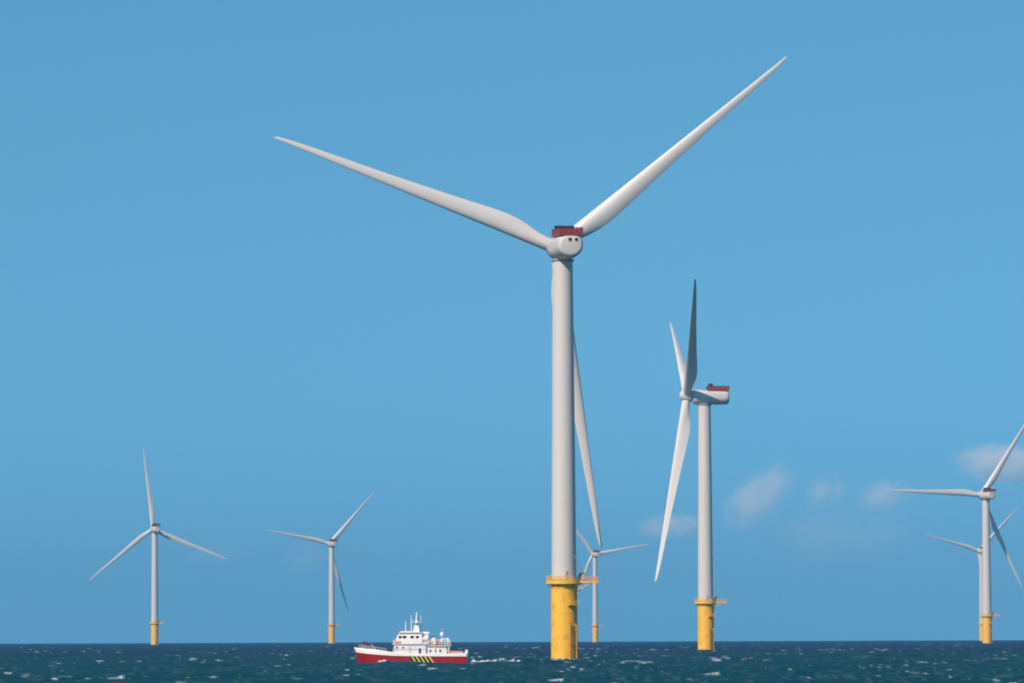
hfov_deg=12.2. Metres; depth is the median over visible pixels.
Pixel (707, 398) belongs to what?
wind turbine
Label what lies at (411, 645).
guard ship
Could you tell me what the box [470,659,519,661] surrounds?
wake foam
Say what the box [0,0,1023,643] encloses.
sky
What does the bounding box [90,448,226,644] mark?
wind turbine
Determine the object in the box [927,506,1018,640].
wind turbine
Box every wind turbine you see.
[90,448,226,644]
[265,491,374,643]
[274,56,786,659]
[576,529,647,641]
[655,279,728,649]
[887,425,1023,643]
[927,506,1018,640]
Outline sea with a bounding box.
[0,640,1023,682]
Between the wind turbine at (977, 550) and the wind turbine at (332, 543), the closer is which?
the wind turbine at (332, 543)
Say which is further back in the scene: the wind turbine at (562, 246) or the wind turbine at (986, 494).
the wind turbine at (986, 494)
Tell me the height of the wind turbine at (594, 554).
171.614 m
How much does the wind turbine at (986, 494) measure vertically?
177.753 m
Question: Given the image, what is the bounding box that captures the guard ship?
[354,612,467,662]

